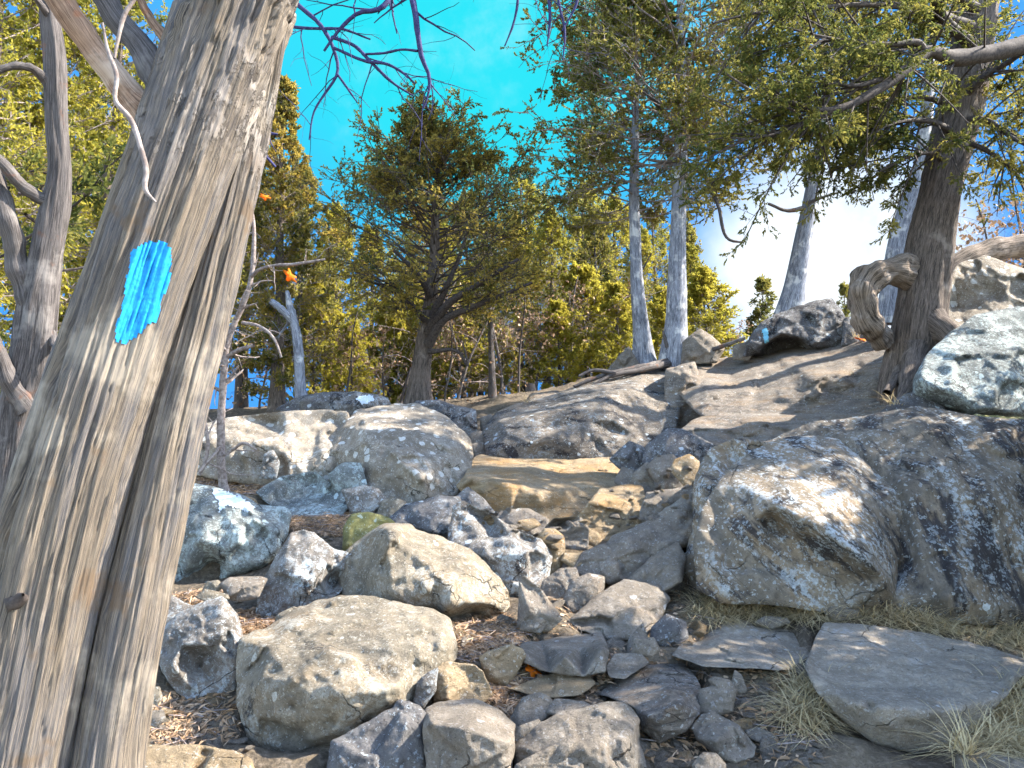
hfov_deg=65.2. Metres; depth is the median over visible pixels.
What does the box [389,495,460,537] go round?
rock
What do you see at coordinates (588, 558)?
rock
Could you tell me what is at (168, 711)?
loose stone
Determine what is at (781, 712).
loose stone
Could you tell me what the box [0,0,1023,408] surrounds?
sky
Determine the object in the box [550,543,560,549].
loose stone
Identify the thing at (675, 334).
cedar tree
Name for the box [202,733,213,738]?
loose stone
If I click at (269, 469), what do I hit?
stone
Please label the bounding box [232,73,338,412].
cedar tree
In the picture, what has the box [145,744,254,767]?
boulder
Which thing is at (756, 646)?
boulder
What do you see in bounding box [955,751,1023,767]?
rock
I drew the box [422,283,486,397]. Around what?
bare sapling
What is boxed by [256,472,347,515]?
boulder
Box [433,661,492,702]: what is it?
rock
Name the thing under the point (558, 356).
cedar tree
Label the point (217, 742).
loose stone
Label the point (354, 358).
shrub
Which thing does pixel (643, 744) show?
loose stone
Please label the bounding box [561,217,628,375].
cedar tree
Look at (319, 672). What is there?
boulder
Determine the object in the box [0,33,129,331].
cedar tree
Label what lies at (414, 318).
cedar tree
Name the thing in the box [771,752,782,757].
loose stone
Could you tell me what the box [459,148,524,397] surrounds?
cedar tree
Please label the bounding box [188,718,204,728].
loose stone
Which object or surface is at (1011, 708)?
grass tuft
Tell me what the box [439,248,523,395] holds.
cedar tree
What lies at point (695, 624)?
loose stone
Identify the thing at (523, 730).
stone
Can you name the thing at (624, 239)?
cedar tree
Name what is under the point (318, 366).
cedar tree
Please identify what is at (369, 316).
cedar tree
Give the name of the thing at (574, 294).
bare sapling
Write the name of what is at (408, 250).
cedar tree
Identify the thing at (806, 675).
loose stone
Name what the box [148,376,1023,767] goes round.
ground
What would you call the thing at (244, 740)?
loose stone
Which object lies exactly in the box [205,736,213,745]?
loose stone
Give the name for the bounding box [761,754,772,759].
loose stone
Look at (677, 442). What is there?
boulder
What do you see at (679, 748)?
loose stone
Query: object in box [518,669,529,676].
loose stone
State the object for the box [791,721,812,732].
loose stone
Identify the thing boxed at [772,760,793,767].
loose stone
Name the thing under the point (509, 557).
boulder
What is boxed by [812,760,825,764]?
loose stone
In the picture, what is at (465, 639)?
loose stone
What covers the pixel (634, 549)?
boulder
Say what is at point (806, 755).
loose stone
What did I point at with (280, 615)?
rock
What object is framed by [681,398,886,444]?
boulder
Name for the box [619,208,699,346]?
cedar tree
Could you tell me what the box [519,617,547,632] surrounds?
stone
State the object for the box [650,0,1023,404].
cedar tree
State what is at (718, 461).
boulder
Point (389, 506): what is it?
stone
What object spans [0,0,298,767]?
cedar tree
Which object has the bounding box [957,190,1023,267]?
bare shrub
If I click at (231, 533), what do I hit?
boulder
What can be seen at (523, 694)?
loose stone
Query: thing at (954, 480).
boulder
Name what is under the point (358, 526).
rock
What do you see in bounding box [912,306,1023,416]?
boulder
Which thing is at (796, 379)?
boulder
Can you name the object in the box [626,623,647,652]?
stone
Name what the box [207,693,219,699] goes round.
loose stone
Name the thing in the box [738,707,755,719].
loose stone
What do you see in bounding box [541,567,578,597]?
stone
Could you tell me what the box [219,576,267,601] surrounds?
stone
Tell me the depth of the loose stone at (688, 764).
3.37 m
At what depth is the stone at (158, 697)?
3.71 m
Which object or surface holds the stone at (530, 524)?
on the boulder at (509, 557)
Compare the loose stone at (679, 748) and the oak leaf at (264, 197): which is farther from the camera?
the oak leaf at (264, 197)
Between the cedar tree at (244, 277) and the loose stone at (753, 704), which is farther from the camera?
the cedar tree at (244, 277)
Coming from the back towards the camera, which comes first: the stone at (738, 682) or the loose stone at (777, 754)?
the stone at (738, 682)
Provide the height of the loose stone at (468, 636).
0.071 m
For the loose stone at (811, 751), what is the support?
on the ground at (858, 752)
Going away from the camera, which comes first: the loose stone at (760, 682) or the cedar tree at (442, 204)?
the loose stone at (760, 682)
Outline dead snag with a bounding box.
[268,290,307,396]
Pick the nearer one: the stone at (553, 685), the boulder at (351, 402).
the stone at (553, 685)
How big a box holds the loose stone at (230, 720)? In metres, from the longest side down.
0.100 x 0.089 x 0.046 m
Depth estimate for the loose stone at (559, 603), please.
5.08 m
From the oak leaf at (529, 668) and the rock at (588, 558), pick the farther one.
the rock at (588, 558)
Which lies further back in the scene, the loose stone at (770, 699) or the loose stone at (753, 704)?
the loose stone at (770, 699)
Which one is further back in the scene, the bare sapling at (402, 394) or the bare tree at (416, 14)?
the bare sapling at (402, 394)
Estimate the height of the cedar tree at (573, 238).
6.561 m
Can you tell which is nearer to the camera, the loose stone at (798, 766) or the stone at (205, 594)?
the loose stone at (798, 766)
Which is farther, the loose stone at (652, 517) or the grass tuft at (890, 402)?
the grass tuft at (890, 402)
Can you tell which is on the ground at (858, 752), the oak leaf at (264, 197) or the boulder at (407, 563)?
the boulder at (407, 563)
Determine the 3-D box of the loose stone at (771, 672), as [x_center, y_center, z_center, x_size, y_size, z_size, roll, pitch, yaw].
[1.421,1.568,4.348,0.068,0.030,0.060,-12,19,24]
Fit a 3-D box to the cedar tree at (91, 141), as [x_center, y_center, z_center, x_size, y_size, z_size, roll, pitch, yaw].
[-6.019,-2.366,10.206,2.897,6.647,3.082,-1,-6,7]
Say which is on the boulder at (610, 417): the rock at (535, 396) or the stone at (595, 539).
the rock at (535, 396)
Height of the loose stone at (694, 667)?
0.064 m
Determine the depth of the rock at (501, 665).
4.13 m
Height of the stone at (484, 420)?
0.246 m
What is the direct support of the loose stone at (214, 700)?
on the ground at (858, 752)
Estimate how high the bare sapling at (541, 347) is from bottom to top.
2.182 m
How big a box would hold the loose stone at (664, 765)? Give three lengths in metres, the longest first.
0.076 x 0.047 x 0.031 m
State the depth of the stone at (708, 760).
3.23 m
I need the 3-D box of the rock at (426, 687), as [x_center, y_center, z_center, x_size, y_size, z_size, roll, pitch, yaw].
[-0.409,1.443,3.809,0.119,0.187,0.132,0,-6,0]
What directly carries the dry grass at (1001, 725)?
on the ground at (858, 752)
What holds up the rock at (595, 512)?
on the ground at (858, 752)
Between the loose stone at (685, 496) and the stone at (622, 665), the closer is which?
the stone at (622, 665)
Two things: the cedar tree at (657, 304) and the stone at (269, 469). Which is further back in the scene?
the cedar tree at (657, 304)
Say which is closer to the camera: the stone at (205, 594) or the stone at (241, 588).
the stone at (205, 594)
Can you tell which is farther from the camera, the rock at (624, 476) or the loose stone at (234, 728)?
the rock at (624, 476)
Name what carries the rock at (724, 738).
on the ground at (858, 752)
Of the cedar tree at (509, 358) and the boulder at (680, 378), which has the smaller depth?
the boulder at (680, 378)
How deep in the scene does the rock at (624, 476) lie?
7.65 m
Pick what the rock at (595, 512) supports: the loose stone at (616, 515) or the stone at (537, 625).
the loose stone at (616, 515)
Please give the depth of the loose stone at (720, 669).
4.32 m
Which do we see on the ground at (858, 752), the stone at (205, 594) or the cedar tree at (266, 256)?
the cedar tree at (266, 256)
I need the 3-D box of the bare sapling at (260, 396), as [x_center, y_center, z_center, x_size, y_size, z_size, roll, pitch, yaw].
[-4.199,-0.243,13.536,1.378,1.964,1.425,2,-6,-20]
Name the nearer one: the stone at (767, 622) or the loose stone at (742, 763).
the loose stone at (742, 763)
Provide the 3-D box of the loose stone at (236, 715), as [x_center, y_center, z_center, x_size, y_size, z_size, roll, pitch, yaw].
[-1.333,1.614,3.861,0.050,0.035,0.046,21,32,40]
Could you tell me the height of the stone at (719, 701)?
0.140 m
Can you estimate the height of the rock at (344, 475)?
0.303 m
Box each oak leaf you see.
[259,193,270,200]
[283,268,296,282]
[525,664,541,677]
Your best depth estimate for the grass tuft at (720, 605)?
5.18 m
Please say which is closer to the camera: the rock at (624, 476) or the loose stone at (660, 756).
the loose stone at (660, 756)
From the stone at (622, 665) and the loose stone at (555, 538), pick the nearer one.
the stone at (622, 665)
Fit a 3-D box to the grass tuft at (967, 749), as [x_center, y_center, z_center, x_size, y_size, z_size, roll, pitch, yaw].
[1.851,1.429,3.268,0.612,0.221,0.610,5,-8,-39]
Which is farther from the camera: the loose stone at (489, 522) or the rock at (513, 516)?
the rock at (513, 516)
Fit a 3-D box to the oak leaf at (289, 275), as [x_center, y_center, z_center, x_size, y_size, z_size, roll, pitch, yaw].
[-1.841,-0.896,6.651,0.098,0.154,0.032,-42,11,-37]
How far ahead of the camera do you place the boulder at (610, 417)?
9.41 m
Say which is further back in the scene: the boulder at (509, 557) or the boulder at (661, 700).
the boulder at (509, 557)
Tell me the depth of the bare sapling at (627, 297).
15.79 m
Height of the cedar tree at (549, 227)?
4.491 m
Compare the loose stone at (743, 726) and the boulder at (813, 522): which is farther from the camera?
the boulder at (813, 522)
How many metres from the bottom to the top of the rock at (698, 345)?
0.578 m
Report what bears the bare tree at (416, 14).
on the ground at (858, 752)
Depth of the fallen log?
9.33 m
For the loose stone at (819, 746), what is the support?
on the ground at (858, 752)
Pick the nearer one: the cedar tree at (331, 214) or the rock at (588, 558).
the rock at (588, 558)
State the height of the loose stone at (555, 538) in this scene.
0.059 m
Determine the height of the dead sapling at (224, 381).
2.544 m
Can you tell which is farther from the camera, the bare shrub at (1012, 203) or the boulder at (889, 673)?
the bare shrub at (1012, 203)
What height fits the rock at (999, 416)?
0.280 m
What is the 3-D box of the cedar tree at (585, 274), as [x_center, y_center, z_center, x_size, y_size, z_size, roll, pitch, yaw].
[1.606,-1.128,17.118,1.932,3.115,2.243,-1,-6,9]
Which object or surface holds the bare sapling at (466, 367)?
on the ground at (858, 752)
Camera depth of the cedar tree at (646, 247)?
18.32 m
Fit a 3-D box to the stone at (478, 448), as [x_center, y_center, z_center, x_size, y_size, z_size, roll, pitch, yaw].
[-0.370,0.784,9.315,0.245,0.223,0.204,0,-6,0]
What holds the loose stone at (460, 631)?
on the ground at (858, 752)
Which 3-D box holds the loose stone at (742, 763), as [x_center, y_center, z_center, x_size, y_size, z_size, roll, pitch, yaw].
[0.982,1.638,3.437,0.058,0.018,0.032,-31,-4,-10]
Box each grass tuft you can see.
[514,388,537,401]
[685,587,753,622]
[777,656,814,699]
[876,388,908,405]
[877,696,1023,767]
[980,684,1023,725]
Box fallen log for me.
[953,234,1023,269]
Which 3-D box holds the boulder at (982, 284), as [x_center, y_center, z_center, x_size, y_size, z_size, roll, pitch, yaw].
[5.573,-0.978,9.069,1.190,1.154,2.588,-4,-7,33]
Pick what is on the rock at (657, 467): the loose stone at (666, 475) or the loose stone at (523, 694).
the loose stone at (666, 475)
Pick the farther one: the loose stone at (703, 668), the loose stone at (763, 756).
the loose stone at (703, 668)
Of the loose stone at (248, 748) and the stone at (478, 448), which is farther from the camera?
the stone at (478, 448)
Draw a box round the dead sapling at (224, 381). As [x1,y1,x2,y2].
[198,214,338,491]
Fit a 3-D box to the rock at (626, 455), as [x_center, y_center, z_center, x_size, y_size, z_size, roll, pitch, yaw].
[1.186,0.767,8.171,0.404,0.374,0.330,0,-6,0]
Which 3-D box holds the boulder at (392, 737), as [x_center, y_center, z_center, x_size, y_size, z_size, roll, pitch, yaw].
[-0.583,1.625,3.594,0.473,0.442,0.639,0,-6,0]
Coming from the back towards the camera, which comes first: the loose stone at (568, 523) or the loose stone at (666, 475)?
the loose stone at (666, 475)
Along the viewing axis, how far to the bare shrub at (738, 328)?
14.04 m
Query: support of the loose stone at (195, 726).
on the ground at (858, 752)
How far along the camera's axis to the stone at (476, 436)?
9.44 m
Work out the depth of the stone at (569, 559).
5.74 m
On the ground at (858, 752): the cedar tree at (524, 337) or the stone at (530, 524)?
the cedar tree at (524, 337)
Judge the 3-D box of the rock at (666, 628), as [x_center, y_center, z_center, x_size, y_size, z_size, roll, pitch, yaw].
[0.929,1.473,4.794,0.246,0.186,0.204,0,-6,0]
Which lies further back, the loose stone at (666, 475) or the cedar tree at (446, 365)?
the cedar tree at (446, 365)
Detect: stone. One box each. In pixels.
[150,739,164,743]
[151,709,166,727]
[153,686,162,704]
[164,709,177,716]
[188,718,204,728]
[192,718,200,730]
[195,589,229,600]
[202,580,221,590]
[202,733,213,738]
[205,697,220,704]
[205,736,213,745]
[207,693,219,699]
[212,736,223,747]
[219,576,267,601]
[224,692,235,695]
[227,718,241,725]
[227,737,247,744]
[228,726,240,735]
[233,713,238,721]
[242,745,254,751]
[259,450,279,478]
[377,496,406,516]
[454,630,466,635]
[459,635,475,641]
[460,637,468,646]
[470,430,483,443]
[472,442,484,456]
[480,414,492,430]
[483,515,491,520]
[486,518,493,525]
[500,614,513,624]
[509,673,595,697]
[509,690,526,695]
[515,719,540,741]
[517,518,540,530]
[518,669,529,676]
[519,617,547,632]
[537,634,550,640]
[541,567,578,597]
[546,534,563,542]
[546,698,589,715]
[548,526,562,529]
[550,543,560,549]
[552,600,564,607]
[561,552,581,566]
[565,521,576,526]
[589,532,601,546]
[606,639,626,648]
[606,653,648,678]
[609,512,620,519]
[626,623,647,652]
[628,515,638,519]
[631,637,659,657]
[640,740,646,752]
[644,749,656,756]
[648,514,659,520]
[654,481,660,487]
[654,751,667,761]
[654,757,667,767]
[659,762,671,767]
[663,473,669,478]
[668,764,678,767]
[670,642,682,646]
[670,737,681,745]
[674,745,683,751]
[676,611,687,617]
[676,751,693,759]
[679,759,695,767]
[681,494,688,499]
[683,466,692,470]
[687,662,699,675]
[690,620,706,630]
[692,628,706,637]
[692,752,725,767]
[698,685,737,714]
[699,666,709,669]
[708,676,736,690]
[711,667,724,672]
[712,672,721,676]
[731,670,747,693]
[734,717,751,732]
[735,698,749,707]
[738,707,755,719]
[738,761,746,766]
[745,699,759,708]
[745,727,777,742]
[755,616,790,628]
[756,678,769,697]
[758,746,770,757]
[760,738,781,751]
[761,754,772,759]
[763,697,774,705]
[769,670,779,674]
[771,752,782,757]
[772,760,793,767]
[773,710,790,719]
[779,737,800,751]
[791,669,810,681]
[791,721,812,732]
[793,764,806,767]
[795,663,806,672]
[796,757,809,767]
[797,744,822,751]
[803,752,813,758]
[807,749,817,756]
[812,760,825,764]
[813,743,826,749]
[815,750,823,759]
[825,606,861,620]
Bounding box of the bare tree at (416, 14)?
[266,0,615,184]
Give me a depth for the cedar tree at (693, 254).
19.09 m
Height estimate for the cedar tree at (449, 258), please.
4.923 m
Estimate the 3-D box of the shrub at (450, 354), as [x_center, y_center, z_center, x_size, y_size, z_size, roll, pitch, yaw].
[-1.109,-0.367,13.614,1.378,1.964,1.425,-2,-6,17]
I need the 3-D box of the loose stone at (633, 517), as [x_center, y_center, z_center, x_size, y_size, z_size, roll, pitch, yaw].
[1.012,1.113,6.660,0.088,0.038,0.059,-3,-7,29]
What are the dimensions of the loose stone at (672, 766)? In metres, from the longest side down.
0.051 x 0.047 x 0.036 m
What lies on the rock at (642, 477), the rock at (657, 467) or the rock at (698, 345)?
the rock at (657, 467)
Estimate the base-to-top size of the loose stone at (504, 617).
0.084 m
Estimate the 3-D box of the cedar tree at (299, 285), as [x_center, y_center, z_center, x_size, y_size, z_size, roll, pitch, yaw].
[-4.454,-1.962,16.651,2.096,5.614,2.499,-3,-7,28]
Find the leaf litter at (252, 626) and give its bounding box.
[150,476,829,765]
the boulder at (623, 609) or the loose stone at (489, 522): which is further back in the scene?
the loose stone at (489, 522)
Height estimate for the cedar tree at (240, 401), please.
8.131 m
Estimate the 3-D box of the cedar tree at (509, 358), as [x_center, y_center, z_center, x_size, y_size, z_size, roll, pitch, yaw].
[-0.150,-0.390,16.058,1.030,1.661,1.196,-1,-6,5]
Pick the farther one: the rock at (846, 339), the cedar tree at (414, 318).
the cedar tree at (414, 318)
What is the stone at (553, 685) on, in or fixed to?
on the ground at (858, 752)
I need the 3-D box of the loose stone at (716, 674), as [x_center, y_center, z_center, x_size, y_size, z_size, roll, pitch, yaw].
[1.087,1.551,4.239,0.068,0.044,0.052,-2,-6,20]
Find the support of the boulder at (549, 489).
on the ground at (858, 752)
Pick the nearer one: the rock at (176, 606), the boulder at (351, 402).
the rock at (176, 606)
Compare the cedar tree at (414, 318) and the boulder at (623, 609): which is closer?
the boulder at (623, 609)
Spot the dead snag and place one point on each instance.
(289, 314)
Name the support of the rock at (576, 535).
on the ground at (858, 752)
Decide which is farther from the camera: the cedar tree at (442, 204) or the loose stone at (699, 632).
the cedar tree at (442, 204)
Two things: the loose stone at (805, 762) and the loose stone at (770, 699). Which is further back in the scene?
the loose stone at (770, 699)
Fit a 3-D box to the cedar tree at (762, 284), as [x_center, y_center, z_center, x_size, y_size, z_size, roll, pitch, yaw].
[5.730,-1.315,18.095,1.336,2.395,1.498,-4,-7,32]
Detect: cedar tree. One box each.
[0,0,94,391]
[0,0,126,503]
[0,0,130,350]
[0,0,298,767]
[0,12,73,342]
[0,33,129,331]
[3,0,168,332]
[63,73,246,300]
[67,45,135,300]
[218,145,313,408]
[219,255,273,367]
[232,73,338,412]
[234,163,352,397]
[237,167,287,301]
[257,276,356,403]
[285,226,367,390]
[291,79,582,403]
[304,202,387,391]
[317,318,389,394]
[332,223,408,385]
[353,298,434,403]
[363,208,451,394]
[374,283,459,403]
[378,192,456,309]
[394,221,485,388]
[431,187,509,397]
[431,286,508,399]
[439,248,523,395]
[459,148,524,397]
[473,226,561,391]
[478,324,528,395]
[479,179,569,393]
[490,162,573,391]
[492,0,887,387]
[507,206,588,383]
[510,0,760,363]
[524,297,591,389]
[529,174,622,379]
[544,260,626,385]
[548,189,643,376]
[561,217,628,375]
[580,280,654,373]
[588,194,662,349]
[608,228,662,353]
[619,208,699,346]
[630,285,691,358]
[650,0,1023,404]
[655,264,749,359]
[686,221,716,331]
[686,242,717,339]
[703,0,1003,314]
[731,273,777,347]
[814,0,1023,324]
[836,281,850,316]
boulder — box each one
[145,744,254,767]
[159,596,242,698]
[175,483,291,582]
[196,409,349,485]
[236,595,457,751]
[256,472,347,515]
[256,529,350,617]
[276,391,391,414]
[327,699,425,767]
[330,403,473,503]
[338,523,509,617]
[414,400,476,436]
[422,698,515,767]
[447,501,551,596]
[456,455,619,521]
[483,367,680,458]
[513,701,646,767]
[567,579,669,640]
[595,488,692,584]
[599,663,700,742]
[642,428,715,465]
[664,362,700,428]
[672,618,808,669]
[679,340,884,415]
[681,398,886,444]
[683,438,768,597]
[693,436,902,612]
[743,298,845,356]
[769,406,1023,625]
[804,622,1023,753]
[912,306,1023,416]
[949,255,1023,325]
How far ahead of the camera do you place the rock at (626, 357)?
12.05 m
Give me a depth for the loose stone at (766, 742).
3.56 m
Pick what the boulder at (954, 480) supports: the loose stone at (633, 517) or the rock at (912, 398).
the rock at (912, 398)
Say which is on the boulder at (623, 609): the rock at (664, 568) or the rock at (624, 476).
the rock at (664, 568)
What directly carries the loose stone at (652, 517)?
on the boulder at (634, 549)
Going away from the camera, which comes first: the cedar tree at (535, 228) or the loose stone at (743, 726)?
the loose stone at (743, 726)
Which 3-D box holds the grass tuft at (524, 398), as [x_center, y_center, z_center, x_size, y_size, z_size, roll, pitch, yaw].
[0.222,0.155,10.441,0.553,0.213,0.446,4,-7,-37]
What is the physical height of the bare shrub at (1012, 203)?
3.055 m
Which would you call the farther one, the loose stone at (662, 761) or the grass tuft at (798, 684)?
the grass tuft at (798, 684)
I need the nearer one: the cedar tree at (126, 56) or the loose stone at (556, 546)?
the loose stone at (556, 546)
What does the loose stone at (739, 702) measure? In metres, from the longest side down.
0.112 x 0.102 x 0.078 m
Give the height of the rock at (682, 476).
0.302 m
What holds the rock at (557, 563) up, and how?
on the ground at (858, 752)
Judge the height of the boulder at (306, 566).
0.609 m
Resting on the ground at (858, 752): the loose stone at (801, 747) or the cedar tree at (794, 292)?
the loose stone at (801, 747)
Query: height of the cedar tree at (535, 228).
6.171 m
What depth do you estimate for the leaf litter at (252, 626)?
4.25 m
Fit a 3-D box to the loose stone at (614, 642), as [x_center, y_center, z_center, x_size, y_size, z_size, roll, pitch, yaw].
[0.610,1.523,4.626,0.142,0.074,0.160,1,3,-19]
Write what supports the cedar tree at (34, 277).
on the ground at (858, 752)
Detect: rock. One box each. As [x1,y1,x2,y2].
[165,595,195,625]
[274,606,295,621]
[328,462,366,491]
[341,485,384,513]
[342,512,394,550]
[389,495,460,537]
[413,668,437,708]
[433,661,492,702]
[456,487,494,513]
[479,644,525,685]
[497,508,548,535]
[509,692,551,734]
[514,744,583,767]
[517,576,561,631]
[520,632,608,676]
[526,390,558,399]
[536,528,564,574]
[545,517,588,550]
[563,573,604,613]
[574,544,624,574]
[577,484,644,540]
[607,346,639,369]
[609,441,644,470]
[614,467,633,485]
[628,542,685,590]
[631,462,657,493]
[639,496,664,522]
[644,485,692,504]
[646,454,682,489]
[650,614,688,646]
[670,454,699,485]
[681,329,724,363]
[691,711,755,762]
[732,342,751,360]
[841,316,864,345]
[880,392,945,411]
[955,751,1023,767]
[974,414,1023,418]
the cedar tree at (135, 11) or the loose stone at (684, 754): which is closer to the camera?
the loose stone at (684, 754)
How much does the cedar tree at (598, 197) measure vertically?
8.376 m
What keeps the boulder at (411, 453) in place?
on the ground at (858, 752)
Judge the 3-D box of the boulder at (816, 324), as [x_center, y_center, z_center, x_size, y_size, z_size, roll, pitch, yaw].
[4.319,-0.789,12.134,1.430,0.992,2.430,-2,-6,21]
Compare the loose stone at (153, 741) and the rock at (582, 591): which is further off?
the rock at (582, 591)
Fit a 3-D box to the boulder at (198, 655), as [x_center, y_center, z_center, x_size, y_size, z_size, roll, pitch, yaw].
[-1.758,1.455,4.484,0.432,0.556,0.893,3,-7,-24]
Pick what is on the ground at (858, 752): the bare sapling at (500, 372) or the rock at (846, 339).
the bare sapling at (500, 372)
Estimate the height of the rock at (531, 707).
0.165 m
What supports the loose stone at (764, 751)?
on the ground at (858, 752)
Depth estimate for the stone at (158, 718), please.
3.52 m
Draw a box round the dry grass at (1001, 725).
[665,587,1023,767]
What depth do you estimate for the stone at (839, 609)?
5.02 m
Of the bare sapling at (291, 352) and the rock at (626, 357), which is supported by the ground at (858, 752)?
the bare sapling at (291, 352)
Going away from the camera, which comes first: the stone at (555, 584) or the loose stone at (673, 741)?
the loose stone at (673, 741)
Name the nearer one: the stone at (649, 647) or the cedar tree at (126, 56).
the stone at (649, 647)
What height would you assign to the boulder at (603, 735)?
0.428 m
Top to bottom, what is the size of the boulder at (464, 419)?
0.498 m
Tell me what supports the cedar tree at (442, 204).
on the ground at (858, 752)
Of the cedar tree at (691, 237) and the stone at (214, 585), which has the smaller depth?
the stone at (214, 585)
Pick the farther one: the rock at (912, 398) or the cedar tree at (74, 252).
the cedar tree at (74, 252)
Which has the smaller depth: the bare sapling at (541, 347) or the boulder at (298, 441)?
the boulder at (298, 441)
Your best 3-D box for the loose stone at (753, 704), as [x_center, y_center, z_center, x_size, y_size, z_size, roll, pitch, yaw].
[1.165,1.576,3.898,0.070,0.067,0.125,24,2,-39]
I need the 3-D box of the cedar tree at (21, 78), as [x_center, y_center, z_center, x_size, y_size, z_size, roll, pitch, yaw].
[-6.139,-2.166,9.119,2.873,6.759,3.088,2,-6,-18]
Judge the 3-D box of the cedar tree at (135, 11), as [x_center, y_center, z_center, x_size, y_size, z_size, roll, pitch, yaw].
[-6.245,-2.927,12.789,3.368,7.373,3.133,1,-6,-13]
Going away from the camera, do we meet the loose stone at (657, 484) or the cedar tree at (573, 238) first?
the loose stone at (657, 484)
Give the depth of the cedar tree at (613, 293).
15.50 m
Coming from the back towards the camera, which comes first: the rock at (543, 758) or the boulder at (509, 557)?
the boulder at (509, 557)
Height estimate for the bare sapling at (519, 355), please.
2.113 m
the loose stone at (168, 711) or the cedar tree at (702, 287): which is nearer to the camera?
the loose stone at (168, 711)
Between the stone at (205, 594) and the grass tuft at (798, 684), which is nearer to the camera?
the grass tuft at (798, 684)
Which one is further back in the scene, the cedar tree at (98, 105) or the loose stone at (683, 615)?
the cedar tree at (98, 105)
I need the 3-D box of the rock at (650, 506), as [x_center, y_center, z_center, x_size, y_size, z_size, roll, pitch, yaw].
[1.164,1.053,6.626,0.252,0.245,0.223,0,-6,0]
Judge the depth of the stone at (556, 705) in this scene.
3.69 m
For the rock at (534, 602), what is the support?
on the ground at (858, 752)
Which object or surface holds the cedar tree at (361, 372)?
on the ground at (858, 752)
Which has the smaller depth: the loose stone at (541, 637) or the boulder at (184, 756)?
the boulder at (184, 756)
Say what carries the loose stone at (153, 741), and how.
on the ground at (858, 752)
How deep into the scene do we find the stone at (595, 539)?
6.31 m
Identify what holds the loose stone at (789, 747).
on the ground at (858, 752)
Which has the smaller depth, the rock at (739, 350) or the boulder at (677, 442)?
the boulder at (677, 442)
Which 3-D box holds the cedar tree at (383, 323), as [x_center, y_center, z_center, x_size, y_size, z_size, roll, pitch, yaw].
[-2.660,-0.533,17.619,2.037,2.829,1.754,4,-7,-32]
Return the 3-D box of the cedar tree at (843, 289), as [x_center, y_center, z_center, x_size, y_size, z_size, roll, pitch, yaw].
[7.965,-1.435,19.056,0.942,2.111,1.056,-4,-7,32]
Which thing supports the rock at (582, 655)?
on the ground at (858, 752)
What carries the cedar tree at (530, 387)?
on the ground at (858, 752)
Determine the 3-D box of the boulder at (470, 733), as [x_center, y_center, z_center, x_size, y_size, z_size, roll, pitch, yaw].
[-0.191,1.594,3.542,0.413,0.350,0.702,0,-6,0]
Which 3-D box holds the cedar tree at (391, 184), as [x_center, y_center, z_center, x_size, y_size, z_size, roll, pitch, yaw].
[-1.190,-2.044,12.784,4.591,4.976,5.502,0,-6,0]
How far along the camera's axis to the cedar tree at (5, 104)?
14.88 m
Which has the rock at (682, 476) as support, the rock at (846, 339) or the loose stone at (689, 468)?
the loose stone at (689, 468)
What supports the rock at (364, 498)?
on the ground at (858, 752)
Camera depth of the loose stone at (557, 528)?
6.22 m
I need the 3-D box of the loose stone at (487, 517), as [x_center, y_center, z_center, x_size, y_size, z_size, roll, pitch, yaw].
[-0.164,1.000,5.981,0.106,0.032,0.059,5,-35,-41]
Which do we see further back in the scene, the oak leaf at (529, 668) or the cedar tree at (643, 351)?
the cedar tree at (643, 351)
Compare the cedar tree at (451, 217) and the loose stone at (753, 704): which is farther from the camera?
the cedar tree at (451, 217)
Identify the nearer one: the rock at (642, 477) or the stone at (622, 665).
the stone at (622, 665)
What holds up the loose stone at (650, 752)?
on the ground at (858, 752)
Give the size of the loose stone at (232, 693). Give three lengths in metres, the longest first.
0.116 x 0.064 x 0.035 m
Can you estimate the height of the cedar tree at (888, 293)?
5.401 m
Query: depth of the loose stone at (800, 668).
4.30 m
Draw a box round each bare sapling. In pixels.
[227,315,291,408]
[265,292,342,398]
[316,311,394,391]
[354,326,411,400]
[368,278,460,402]
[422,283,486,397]
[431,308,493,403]
[432,292,511,398]
[452,279,550,393]
[493,281,557,393]
[499,297,574,390]
[546,266,604,383]
[572,253,666,374]
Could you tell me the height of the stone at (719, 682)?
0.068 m
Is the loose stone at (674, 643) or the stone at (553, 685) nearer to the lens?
the stone at (553, 685)
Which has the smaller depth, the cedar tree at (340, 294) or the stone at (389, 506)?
the stone at (389, 506)
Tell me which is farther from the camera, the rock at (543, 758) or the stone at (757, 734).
the stone at (757, 734)
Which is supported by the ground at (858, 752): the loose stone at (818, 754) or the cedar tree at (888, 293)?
the loose stone at (818, 754)
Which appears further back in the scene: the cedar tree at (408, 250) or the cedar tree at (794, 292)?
the cedar tree at (408, 250)
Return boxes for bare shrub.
[723,317,752,344]
[955,180,1023,267]
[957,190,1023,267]
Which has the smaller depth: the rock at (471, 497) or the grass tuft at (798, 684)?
the grass tuft at (798, 684)
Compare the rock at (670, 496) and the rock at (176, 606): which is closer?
the rock at (176, 606)

